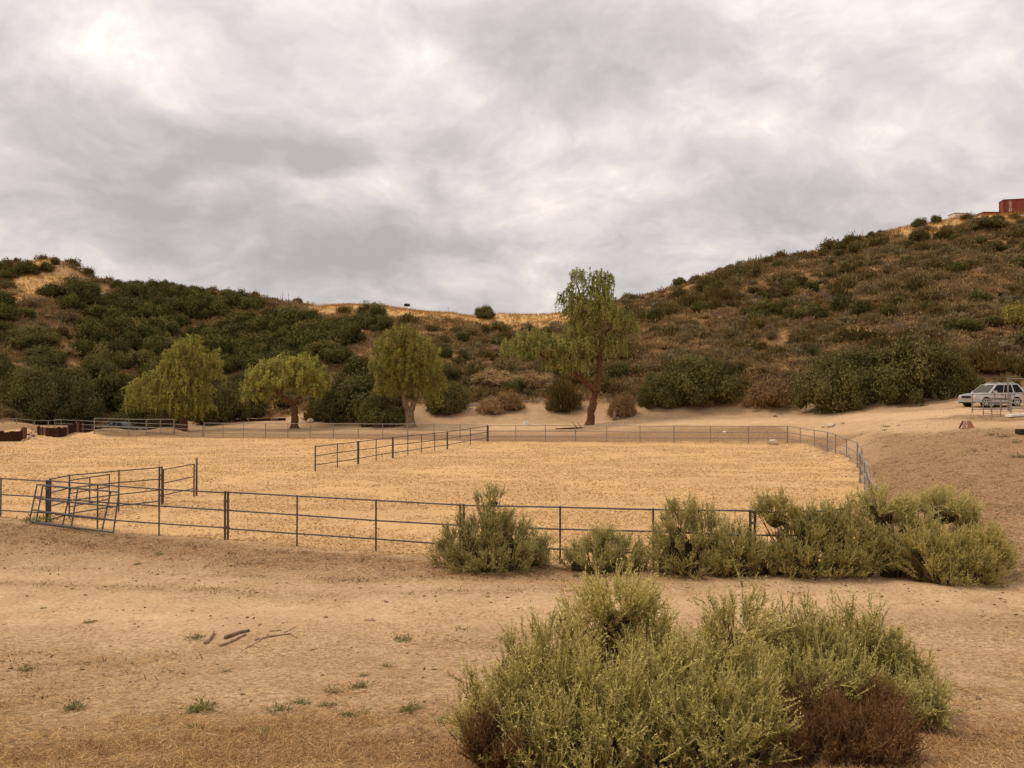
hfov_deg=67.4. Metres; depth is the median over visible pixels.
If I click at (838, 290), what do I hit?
chaparral bush
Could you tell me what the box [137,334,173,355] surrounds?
oak shrub
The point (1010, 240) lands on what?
grey sage
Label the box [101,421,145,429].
grey sedan
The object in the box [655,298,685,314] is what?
chaparral bush
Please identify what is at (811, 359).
grey sage
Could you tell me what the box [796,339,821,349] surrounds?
grey sage
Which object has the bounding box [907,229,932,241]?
oak shrub
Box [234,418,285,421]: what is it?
terrace edge
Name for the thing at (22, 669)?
weed
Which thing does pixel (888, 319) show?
grey sage
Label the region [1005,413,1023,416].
white trough
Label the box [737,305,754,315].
oak shrub
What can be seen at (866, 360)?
oak shrub
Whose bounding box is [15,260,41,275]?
oak shrub
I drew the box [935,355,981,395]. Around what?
oak shrub
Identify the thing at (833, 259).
grey sage
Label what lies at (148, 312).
oak shrub
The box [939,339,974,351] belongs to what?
dry brush
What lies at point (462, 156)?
sky
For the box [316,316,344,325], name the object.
oak shrub
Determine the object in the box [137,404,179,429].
oak shrub
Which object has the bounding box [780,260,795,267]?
chaparral bush
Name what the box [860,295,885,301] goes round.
dry brush
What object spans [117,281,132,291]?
oak shrub
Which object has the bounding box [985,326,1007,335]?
dry brush
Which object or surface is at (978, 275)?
dry brush
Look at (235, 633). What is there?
log
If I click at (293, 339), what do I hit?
oak shrub
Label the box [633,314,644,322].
chaparral bush
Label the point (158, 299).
oak shrub
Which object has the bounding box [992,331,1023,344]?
grey sage
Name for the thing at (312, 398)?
oak shrub
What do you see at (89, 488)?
spare panel
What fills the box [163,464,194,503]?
field gate
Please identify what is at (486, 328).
oak shrub
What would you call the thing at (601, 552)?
sagebrush
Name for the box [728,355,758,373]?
chaparral bush
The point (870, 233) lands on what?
oak shrub
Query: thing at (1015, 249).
grey sage
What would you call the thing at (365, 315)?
oak shrub
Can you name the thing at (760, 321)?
chaparral bush
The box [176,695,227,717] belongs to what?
weed
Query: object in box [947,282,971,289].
dry brush
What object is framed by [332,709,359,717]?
weed
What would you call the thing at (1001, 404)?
corral gate
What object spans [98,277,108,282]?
grey sage
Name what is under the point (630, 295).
chaparral bush
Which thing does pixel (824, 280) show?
grey sage
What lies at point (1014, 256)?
grey sage
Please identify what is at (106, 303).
oak shrub
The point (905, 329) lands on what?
grey sage
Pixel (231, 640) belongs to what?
log
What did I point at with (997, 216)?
oak shrub
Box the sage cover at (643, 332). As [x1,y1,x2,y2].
[0,218,1023,424]
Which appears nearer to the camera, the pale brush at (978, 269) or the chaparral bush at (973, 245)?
the pale brush at (978, 269)
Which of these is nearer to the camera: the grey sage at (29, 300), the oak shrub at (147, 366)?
the oak shrub at (147, 366)
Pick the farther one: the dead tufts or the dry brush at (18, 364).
the dry brush at (18, 364)
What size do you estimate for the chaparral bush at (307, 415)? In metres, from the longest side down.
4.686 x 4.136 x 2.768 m
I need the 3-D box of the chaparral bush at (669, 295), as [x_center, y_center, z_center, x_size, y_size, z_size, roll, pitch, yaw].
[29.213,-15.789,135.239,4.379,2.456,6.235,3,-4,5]
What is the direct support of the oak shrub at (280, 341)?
on the hillside
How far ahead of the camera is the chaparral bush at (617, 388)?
87.83 m
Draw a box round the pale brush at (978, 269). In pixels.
[969,267,986,273]
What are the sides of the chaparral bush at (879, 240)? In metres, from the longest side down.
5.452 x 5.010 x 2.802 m
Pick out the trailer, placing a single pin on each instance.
(956, 215)
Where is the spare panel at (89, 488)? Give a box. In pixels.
[68,474,109,507]
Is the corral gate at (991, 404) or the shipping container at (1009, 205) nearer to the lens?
the corral gate at (991, 404)
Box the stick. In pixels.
[254,633,296,640]
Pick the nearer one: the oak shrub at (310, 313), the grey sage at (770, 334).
the grey sage at (770, 334)
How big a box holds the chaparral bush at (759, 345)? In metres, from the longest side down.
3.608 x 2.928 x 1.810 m
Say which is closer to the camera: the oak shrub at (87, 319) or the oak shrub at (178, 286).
the oak shrub at (87, 319)
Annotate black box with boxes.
[1015,429,1023,433]
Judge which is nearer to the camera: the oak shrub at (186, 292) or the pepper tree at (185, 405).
the pepper tree at (185, 405)
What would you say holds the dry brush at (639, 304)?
on the hillside
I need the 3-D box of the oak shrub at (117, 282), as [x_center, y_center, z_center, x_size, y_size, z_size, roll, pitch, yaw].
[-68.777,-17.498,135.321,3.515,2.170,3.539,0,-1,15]
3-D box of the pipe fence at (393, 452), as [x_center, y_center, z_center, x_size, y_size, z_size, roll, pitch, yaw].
[-6.552,4.340,55.745,0.176,1.614,27.976,0,-1,18]
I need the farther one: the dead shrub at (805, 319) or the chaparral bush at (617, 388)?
the dead shrub at (805, 319)
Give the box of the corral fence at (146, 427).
[94,418,173,434]
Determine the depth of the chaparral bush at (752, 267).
127.97 m
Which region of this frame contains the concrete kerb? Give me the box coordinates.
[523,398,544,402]
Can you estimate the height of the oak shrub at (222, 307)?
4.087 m
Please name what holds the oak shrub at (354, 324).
on the hillside
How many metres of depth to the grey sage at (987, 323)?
85.82 m
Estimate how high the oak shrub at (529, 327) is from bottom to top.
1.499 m
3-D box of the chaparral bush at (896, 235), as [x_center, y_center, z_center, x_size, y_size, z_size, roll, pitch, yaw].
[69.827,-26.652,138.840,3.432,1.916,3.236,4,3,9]
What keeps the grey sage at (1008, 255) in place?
on the hillside
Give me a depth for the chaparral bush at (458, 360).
109.33 m
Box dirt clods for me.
[0,406,1023,763]
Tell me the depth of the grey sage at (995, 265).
105.08 m
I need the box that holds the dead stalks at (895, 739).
[755,665,935,767]
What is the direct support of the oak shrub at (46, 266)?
on the hillside
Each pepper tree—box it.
[120,334,227,430]
[237,351,331,429]
[367,322,448,427]
[498,267,641,424]
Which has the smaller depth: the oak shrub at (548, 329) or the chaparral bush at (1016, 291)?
the chaparral bush at (1016, 291)
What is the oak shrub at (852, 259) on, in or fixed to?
on the hillside
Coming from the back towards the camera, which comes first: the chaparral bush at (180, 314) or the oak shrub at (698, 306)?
the chaparral bush at (180, 314)
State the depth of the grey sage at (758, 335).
98.49 m
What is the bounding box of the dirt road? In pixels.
[0,408,1023,635]
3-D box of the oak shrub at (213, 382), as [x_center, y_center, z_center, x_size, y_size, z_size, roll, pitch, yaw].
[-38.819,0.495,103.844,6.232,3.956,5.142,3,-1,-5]
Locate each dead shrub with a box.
[798,317,813,327]
[817,289,831,297]
[888,321,904,329]
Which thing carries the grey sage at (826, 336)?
on the hillside
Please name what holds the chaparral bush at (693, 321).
on the hillside
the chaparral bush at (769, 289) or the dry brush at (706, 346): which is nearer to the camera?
the dry brush at (706, 346)
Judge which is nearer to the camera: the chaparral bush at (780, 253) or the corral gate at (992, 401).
the corral gate at (992, 401)
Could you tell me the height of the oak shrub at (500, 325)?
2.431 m
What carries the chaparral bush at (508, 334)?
on the hillside
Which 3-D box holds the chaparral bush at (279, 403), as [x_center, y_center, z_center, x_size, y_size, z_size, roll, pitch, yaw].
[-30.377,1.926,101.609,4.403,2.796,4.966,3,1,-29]
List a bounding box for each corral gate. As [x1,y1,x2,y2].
[971,394,1010,411]
[983,399,1000,415]
[990,398,1011,410]
[1007,378,1023,410]
[1010,399,1023,412]
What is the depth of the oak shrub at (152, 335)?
114.45 m
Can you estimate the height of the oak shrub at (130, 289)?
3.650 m
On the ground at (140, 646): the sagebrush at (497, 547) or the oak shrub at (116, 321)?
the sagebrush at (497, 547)
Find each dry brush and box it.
[0,287,20,293]
[12,362,27,369]
[60,346,79,354]
[279,386,298,393]
[469,367,517,385]
[475,335,491,342]
[475,395,503,414]
[493,387,525,410]
[515,370,555,388]
[604,387,636,418]
[633,301,647,306]
[655,341,676,348]
[671,314,686,320]
[673,318,686,323]
[688,338,710,346]
[689,343,711,352]
[696,312,711,318]
[701,319,719,325]
[724,309,739,316]
[741,371,795,408]
[745,359,788,382]
[782,354,806,364]
[789,269,804,273]
[793,287,814,295]
[806,318,830,327]
[813,298,832,304]
[819,347,837,354]
[853,266,870,272]
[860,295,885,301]
[866,253,890,259]
[889,269,902,273]
[891,235,909,244]
[894,314,918,320]
[895,319,917,325]
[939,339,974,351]
[942,256,969,263]
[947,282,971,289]
[956,330,992,340]
[963,271,992,279]
[967,306,1004,317]
[983,286,1009,294]
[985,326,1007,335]
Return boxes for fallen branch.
[555,423,586,428]
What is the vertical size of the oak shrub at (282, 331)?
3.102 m
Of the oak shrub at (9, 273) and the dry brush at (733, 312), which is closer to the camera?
the dry brush at (733, 312)
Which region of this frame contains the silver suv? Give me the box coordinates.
[958,382,1023,406]
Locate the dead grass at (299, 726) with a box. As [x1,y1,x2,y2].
[0,681,1023,767]
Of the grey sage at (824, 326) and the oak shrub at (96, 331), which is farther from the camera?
the oak shrub at (96, 331)
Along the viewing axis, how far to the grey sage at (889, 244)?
133.73 m
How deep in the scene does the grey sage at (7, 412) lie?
84.52 m
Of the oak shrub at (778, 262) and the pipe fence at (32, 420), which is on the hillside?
the oak shrub at (778, 262)
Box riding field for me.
[0,429,882,576]
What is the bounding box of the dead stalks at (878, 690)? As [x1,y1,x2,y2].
[755,656,923,742]
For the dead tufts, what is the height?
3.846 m
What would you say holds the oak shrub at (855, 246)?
on the hillside
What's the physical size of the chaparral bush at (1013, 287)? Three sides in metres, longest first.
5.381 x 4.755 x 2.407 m
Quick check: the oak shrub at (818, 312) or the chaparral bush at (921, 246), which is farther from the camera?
the chaparral bush at (921, 246)
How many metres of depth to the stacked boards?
44.95 m
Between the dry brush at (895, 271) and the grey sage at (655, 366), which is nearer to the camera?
the grey sage at (655, 366)
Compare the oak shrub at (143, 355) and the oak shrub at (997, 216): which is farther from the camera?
the oak shrub at (997, 216)
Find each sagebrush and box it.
[422,480,560,574]
[439,582,717,767]
[547,553,699,687]
[549,511,652,574]
[623,559,803,767]
[641,490,746,578]
[706,505,800,577]
[722,575,954,718]
[743,480,896,579]
[842,468,1013,577]
[859,659,977,733]
[890,511,1023,587]
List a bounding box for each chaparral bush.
[13,260,33,268]
[34,254,49,260]
[37,321,49,327]
[51,323,77,339]
[64,256,82,266]
[79,265,95,276]
[102,325,123,341]
[168,312,192,318]
[232,329,256,342]
[250,290,261,296]
[268,390,294,408]
[298,309,306,318]
[301,400,322,420]
[334,303,354,313]
[359,355,371,364]
[386,320,411,337]
[398,310,419,323]
[423,324,445,330]
[435,332,451,342]
[448,325,466,332]
[451,355,466,365]
[454,348,471,360]
[458,375,474,385]
[459,359,491,377]
[464,326,484,337]
[468,385,502,401]
[473,346,500,360]
[487,359,524,372]
[490,356,517,365]
[491,346,514,358]
[495,384,512,394]
[497,329,518,339]
[517,387,535,397]
[535,363,553,375]
[544,375,583,411]
[558,366,594,382]
[566,321,594,342]
[577,360,608,374]
[579,371,615,393]
[602,359,621,370]
[603,381,634,397]
[609,343,644,361]
[620,301,637,313]
[625,293,636,298]
[626,305,646,314]
[627,309,647,318]
[627,362,651,376]
[628,340,647,356]
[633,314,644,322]
[636,373,656,391]
[645,325,663,334]
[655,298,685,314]
[659,359,677,372]
[660,322,686,335]
[665,290,674,299]
[670,285,687,300]
[676,291,701,306]
[683,317,700,324]
[690,274,700,280]
[693,276,725,292]
[693,324,716,339]
[694,289,714,303]
[708,297,728,309]
[710,285,741,300]
[714,271,729,280]
[723,279,746,286]
[723,333,756,348]
[724,299,742,307]
[727,320,744,330]
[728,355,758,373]
[734,375,756,393]
[736,256,766,278]
[744,314,773,330]
[745,285,764,292]
[747,255,773,262]
[747,349,775,364]
[750,340,770,350]
[761,286,778,293]
[763,343,792,354]
[765,270,793,287]
[771,250,787,258]
[771,283,796,298]
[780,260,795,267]
[780,303,803,315]
[781,368,796,378]
[784,331,817,344]
[785,373,796,391]
[786,249,817,256]
[790,274,814,284]
[798,263,810,268]
[799,250,817,260]
[813,237,841,251]
[816,247,832,255]
[820,266,839,277]
[826,271,863,289]
[826,282,854,303]
[832,326,850,341]
[838,324,886,341]
[842,230,864,243]
[850,257,870,266]
[851,252,872,258]
[855,270,877,279]
[862,257,882,266]
[862,286,883,297]
[863,232,890,246]
[863,330,899,352]
[865,249,879,256]
[875,291,914,307]
[878,268,891,274]
[878,279,904,290]
[884,290,911,300]
[890,232,906,240]
[890,332,916,341]
[897,238,915,247]
[898,258,924,268]
[902,270,934,292]
[908,241,932,250]
[911,283,953,301]
[915,335,946,350]
[919,253,937,259]
[919,259,952,270]
[921,301,951,317]
[925,269,943,279]
[930,225,962,239]
[931,242,948,250]
[939,297,976,312]
[949,235,971,245]
[950,341,1011,371]
[955,223,972,230]
[956,244,967,249]
[958,223,973,233]
[958,254,985,267]
[959,212,975,219]
[964,240,978,248]
[976,375,992,386]
[990,225,1023,239]
[993,350,1023,375]
[998,280,1023,294]
[1002,289,1023,299]
[1008,210,1023,219]
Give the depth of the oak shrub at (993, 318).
86.31 m
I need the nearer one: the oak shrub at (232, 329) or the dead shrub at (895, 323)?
the dead shrub at (895, 323)
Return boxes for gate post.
[195,458,197,495]
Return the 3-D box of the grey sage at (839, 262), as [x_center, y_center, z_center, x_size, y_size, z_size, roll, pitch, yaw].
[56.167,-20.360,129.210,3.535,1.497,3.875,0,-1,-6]
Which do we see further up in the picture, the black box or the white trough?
the white trough
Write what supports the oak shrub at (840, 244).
on the hillside
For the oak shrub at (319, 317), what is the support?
on the hillside
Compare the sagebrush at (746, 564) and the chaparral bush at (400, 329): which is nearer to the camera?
the sagebrush at (746, 564)
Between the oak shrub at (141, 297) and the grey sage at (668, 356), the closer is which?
the grey sage at (668, 356)
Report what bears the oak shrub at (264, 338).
on the hillside
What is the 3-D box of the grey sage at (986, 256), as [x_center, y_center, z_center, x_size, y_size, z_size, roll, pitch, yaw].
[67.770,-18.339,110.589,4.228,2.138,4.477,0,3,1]
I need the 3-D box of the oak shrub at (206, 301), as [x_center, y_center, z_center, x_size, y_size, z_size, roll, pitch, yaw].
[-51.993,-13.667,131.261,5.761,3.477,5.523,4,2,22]
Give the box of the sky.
[0,0,1023,315]
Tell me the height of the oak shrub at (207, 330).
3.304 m
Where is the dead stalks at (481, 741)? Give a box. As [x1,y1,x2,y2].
[443,692,539,767]
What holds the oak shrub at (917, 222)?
on the hillside
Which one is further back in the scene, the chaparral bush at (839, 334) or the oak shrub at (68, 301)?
the oak shrub at (68, 301)
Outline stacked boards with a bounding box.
[959,421,973,428]
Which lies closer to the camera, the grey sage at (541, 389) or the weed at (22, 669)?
the weed at (22, 669)
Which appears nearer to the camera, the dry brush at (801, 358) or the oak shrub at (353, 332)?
the dry brush at (801, 358)
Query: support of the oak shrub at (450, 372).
on the hillside
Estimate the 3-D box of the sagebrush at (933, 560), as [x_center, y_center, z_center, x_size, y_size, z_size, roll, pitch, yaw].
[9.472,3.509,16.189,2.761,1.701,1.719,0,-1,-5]
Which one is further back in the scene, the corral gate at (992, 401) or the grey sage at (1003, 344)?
the grey sage at (1003, 344)
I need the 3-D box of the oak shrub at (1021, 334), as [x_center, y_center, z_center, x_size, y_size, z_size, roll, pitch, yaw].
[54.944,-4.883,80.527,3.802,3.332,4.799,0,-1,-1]
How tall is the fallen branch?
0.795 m
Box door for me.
[999,201,1002,212]
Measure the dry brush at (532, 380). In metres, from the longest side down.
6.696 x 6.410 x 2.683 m
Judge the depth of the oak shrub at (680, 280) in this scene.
143.66 m
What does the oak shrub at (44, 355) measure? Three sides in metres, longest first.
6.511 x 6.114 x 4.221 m
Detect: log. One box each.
[203,630,214,643]
[219,633,246,645]
[224,629,249,638]
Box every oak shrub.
[0,256,13,270]
[0,267,17,278]
[0,289,16,306]
[0,302,19,321]
[0,320,13,332]
[0,330,9,343]
[0,352,8,360]
[0,358,15,381]
[0,361,58,414]
[0,366,28,405]
[4,323,62,346]
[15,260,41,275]
[17,307,36,316]
[20,342,69,372]
[22,368,107,424]
[34,281,72,297]
[38,260,55,271]
[50,258,60,264]
[53,293,87,309]
[55,366,92,380]
[63,274,103,304]
[70,336,98,356]
[73,318,114,343]
[74,315,101,326]
[80,351,120,377]
[82,304,108,319]
[84,338,124,365]
[86,370,132,411]
[98,314,112,322]
[99,302,117,308]
[99,304,128,317]
[103,290,124,300]
[106,313,133,330]
[106,402,153,426]
[108,370,137,382]
[109,279,129,288]
[110,338,132,354]
[115,294,141,311]
[115,349,140,367]
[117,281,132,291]
[118,316,153,337]
[119,281,146,298]
[120,329,144,349]
[127,309,146,320]
[135,295,150,300]
[135,301,160,311]
[136,347,157,365]
[136,360,169,378]
[137,306,156,318]
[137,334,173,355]
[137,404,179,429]
[139,317,154,328]
[140,295,173,306]
[140,333,167,341]
[140,353,176,367]
[141,277,162,291]
[144,285,173,299]
[144,327,171,337]
[148,314,170,322]
[151,316,181,334]
[153,382,176,400]
[154,301,176,316]
[164,297,177,304]
[165,288,182,298]
[165,313,192,326]
[166,335,193,348]
[171,283,183,291]
[172,295,201,315]
[175,375,203,392]
[178,325,196,337]
[180,288,210,298]
[191,285,205,293]
[191,380,252,424]
[192,319,219,338]
[193,308,215,319]
[193,331,231,356]
[196,294,219,310]
[201,326,225,337]
[205,290,216,295]
[206,374,244,392]
[209,296,238,316]
[211,317,237,330]
[216,294,227,299]
[220,289,231,295]
[220,354,241,372]
[221,322,253,338]
[224,310,246,319]
[225,313,255,327]
[227,287,252,308]
[228,336,252,350]
[229,371,246,386]
[231,344,259,359]
[232,386,270,417]
[236,296,264,310]
[236,352,266,371]
[237,310,257,318]
[238,316,272,333]
[250,342,278,354]
[251,333,276,348]
[257,313,280,322]
[257,329,280,339]
[260,306,277,316]
[264,349,279,364]
[266,315,294,333]
[269,344,295,355]
[272,348,295,368]
[273,336,285,348]
[274,304,302,323]
[274,323,290,337]
[283,324,314,350]
[291,317,318,331]
[292,344,314,363]
[294,341,311,352]
[303,316,331,335]
[304,308,319,319]
[305,338,342,355]
[307,388,326,406]
[308,330,328,343]
[311,314,326,321]
[311,367,386,422]
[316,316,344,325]
[317,321,345,334]
[318,344,356,364]
[326,329,351,345]
[336,322,366,343]
[338,315,352,322]
[339,354,374,376]
[343,319,361,330]
[350,300,391,327]
[352,389,405,427]
[369,316,394,331]
[392,390,419,398]
[423,378,472,413]
[431,363,461,384]
[435,345,453,358]
[454,329,469,340]
[473,304,495,318]
[478,324,491,334]
[490,320,512,332]
[491,336,509,345]
[503,378,527,393]
[520,325,536,331]
[522,350,536,361]
[535,325,552,336]
[553,360,577,377]
[579,349,595,363]
[593,352,610,363]
[600,332,621,345]
[608,362,630,378]
[634,367,688,408]
[644,306,664,322]
[657,349,745,405]
[672,277,686,285]
[691,301,710,312]
[701,281,722,294]
[714,357,732,377]
[726,266,744,275]
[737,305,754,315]
[748,309,771,320]
[751,296,781,316]
[754,290,774,298]
[771,259,782,266]
[779,296,793,310]
[783,307,805,320]
[784,278,800,288]
[787,350,878,412]
[801,279,820,291]
[801,302,820,311]
[802,343,821,356]
[803,304,830,320]
[815,258,833,265]
[826,343,881,393]
[828,293,854,312]
[831,240,846,250]
[831,249,845,257]
[838,261,858,273]
[846,239,866,253]
[848,256,865,264]
[848,299,878,314]
[865,231,880,237]
[869,328,975,407]
[878,300,897,316]
[899,254,917,266]
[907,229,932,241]
[910,217,926,227]
[916,298,941,313]
[930,215,941,222]
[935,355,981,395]
[941,316,986,331]
[945,261,970,272]
[947,233,962,241]
[966,287,992,301]
[971,217,1008,230]
[972,235,987,243]
[979,314,1003,326]
[981,240,1009,251]
[991,214,1004,218]
[1005,255,1023,269]
[1015,218,1023,224]
[1016,327,1023,343]
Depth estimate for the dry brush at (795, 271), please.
124.36 m
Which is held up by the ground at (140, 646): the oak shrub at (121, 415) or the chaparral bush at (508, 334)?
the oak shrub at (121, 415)
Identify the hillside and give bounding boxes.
[0,215,1023,424]
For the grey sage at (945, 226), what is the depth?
138.71 m
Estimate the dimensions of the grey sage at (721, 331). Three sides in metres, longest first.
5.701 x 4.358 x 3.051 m
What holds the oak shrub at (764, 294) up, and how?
on the hillside
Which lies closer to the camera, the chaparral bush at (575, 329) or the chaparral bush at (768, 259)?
the chaparral bush at (575, 329)
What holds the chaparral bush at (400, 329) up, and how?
on the hillside
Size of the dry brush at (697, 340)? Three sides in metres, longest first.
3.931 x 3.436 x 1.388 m
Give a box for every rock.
[307,418,314,422]
[768,439,777,444]
[826,423,835,427]
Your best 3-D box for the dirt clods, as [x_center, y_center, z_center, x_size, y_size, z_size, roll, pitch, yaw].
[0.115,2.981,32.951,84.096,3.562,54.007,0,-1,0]
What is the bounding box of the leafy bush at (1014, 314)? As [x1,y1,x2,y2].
[998,300,1023,328]
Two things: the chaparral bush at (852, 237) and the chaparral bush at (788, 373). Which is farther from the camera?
the chaparral bush at (852, 237)
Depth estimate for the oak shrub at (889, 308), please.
94.10 m
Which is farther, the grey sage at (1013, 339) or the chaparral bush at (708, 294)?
the chaparral bush at (708, 294)
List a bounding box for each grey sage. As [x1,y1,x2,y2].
[0,278,22,288]
[0,405,30,419]
[21,293,39,305]
[53,310,84,321]
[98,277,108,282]
[105,275,114,280]
[264,297,282,306]
[444,361,462,368]
[456,345,475,353]
[463,339,485,349]
[485,330,500,338]
[534,385,550,395]
[552,325,566,332]
[617,296,633,304]
[645,362,663,370]
[649,300,662,307]
[656,350,680,363]
[672,320,707,335]
[672,328,693,342]
[674,346,692,353]
[704,346,735,358]
[705,321,746,340]
[728,271,742,279]
[733,260,746,268]
[734,311,750,325]
[735,345,756,355]
[741,299,756,305]
[744,279,760,284]
[749,330,763,337]
[763,327,779,338]
[766,312,783,321]
[773,320,794,326]
[785,254,800,261]
[786,324,808,336]
[786,345,803,355]
[789,290,814,303]
[795,354,824,365]
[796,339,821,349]
[809,271,824,276]
[812,321,838,334]
[814,330,839,343]
[815,261,829,267]
[816,276,829,283]
[821,253,837,262]
[830,313,857,325]
[835,256,849,262]
[835,259,847,264]
[854,279,877,294]
[858,247,872,254]
[858,311,883,321]
[862,345,880,355]
[874,275,898,285]
[878,262,897,268]
[879,242,893,249]
[879,245,903,252]
[880,315,899,323]
[887,248,904,255]
[892,270,920,279]
[893,300,920,315]
[893,324,919,333]
[909,322,946,339]
[911,223,937,231]
[914,313,931,321]
[918,313,952,327]
[919,256,942,264]
[931,245,958,254]
[938,223,953,230]
[938,310,975,319]
[939,253,956,260]
[941,272,959,278]
[945,333,973,343]
[948,282,971,295]
[958,215,980,225]
[970,241,995,253]
[971,249,1000,262]
[975,299,1004,310]
[976,264,995,274]
[980,319,989,328]
[980,337,1022,351]
[986,262,1011,271]
[990,291,1023,304]
[991,370,1023,384]
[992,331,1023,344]
[1001,245,1023,253]
[1002,253,1016,258]
[1004,252,1023,262]
[1006,237,1021,243]
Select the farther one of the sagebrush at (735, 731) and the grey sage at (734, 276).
the grey sage at (734, 276)
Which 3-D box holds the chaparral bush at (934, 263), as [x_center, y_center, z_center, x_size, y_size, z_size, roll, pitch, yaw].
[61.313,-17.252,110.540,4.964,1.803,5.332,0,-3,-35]
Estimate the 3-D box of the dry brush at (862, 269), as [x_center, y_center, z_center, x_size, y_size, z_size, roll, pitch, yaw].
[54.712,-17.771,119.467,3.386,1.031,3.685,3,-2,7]
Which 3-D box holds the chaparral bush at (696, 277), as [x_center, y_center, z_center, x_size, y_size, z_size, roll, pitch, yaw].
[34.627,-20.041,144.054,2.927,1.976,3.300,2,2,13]
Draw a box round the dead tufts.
[0,404,1023,706]
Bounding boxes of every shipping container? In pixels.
[976,212,1010,215]
[999,198,1023,213]
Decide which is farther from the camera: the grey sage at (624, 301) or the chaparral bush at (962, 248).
the grey sage at (624, 301)
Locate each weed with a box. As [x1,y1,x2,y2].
[15,513,61,524]
[16,664,46,671]
[60,698,93,713]
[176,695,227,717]
[179,720,208,728]
[185,632,209,640]
[249,725,273,734]
[259,701,299,712]
[289,693,312,704]
[317,698,340,707]
[324,684,344,694]
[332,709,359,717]
[347,677,378,688]
[354,707,371,714]
[378,663,393,668]
[391,633,414,641]
[397,701,427,715]
[425,712,449,723]
[1005,452,1023,457]
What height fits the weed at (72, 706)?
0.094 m
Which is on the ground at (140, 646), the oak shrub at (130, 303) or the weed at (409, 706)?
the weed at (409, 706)
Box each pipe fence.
[0,478,885,566]
[2,418,61,425]
[49,466,162,521]
[54,419,202,436]
[203,423,487,438]
[314,426,488,470]
[487,425,880,526]
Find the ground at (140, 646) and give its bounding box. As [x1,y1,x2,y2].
[0,396,1023,767]
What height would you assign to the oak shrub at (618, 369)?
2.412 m
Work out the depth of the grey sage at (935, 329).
83.79 m
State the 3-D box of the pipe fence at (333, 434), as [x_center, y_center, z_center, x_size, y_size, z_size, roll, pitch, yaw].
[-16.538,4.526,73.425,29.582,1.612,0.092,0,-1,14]
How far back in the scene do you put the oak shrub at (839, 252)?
134.97 m
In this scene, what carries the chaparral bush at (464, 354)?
on the hillside
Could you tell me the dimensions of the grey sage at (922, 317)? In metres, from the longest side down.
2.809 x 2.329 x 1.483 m
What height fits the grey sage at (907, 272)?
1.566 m
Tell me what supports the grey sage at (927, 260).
on the hillside
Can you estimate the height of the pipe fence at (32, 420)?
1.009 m
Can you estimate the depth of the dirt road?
14.70 m
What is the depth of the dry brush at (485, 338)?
119.91 m
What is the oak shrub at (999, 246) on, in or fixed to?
on the hillside
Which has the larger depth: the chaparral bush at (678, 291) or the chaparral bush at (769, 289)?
the chaparral bush at (678, 291)
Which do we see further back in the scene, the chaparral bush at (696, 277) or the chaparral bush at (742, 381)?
the chaparral bush at (696, 277)
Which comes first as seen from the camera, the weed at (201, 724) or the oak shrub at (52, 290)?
the weed at (201, 724)
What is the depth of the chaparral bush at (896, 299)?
96.50 m
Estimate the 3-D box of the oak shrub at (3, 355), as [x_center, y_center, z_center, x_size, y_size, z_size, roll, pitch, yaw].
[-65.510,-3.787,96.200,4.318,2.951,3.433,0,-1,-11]
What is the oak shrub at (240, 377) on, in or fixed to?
on the hillside
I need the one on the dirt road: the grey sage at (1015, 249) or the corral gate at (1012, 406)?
the corral gate at (1012, 406)
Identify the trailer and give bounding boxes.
[948,213,968,218]
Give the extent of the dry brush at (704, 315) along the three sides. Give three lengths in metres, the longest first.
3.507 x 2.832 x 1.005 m
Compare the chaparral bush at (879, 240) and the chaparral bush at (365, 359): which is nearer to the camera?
the chaparral bush at (365, 359)
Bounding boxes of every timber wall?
[0,427,26,441]
[37,422,100,436]
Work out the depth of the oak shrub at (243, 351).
110.87 m
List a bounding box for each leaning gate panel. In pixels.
[29,484,110,531]
[35,485,119,532]
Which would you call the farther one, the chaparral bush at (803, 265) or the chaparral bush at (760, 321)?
the chaparral bush at (803, 265)
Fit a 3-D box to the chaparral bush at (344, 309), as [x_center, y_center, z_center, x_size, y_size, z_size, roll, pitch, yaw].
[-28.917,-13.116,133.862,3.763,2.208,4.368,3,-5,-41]
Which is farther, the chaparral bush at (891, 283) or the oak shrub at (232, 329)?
the oak shrub at (232, 329)
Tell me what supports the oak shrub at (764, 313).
on the hillside
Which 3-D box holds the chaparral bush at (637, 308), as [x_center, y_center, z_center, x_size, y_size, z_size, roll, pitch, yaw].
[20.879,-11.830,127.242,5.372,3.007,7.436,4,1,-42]
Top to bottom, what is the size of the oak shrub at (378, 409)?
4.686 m
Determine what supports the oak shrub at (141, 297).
on the hillside
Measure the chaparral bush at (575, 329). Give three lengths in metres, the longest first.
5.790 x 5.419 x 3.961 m
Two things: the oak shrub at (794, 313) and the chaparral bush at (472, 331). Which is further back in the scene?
the chaparral bush at (472, 331)
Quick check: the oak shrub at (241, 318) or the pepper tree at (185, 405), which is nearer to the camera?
the pepper tree at (185, 405)
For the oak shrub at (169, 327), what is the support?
on the hillside
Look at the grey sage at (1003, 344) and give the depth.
79.10 m
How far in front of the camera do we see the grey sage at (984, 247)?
114.38 m
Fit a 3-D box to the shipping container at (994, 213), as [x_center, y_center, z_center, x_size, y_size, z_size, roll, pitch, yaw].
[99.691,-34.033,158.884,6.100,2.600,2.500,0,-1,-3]
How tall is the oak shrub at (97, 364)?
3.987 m
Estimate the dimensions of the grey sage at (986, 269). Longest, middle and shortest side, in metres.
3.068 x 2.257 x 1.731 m

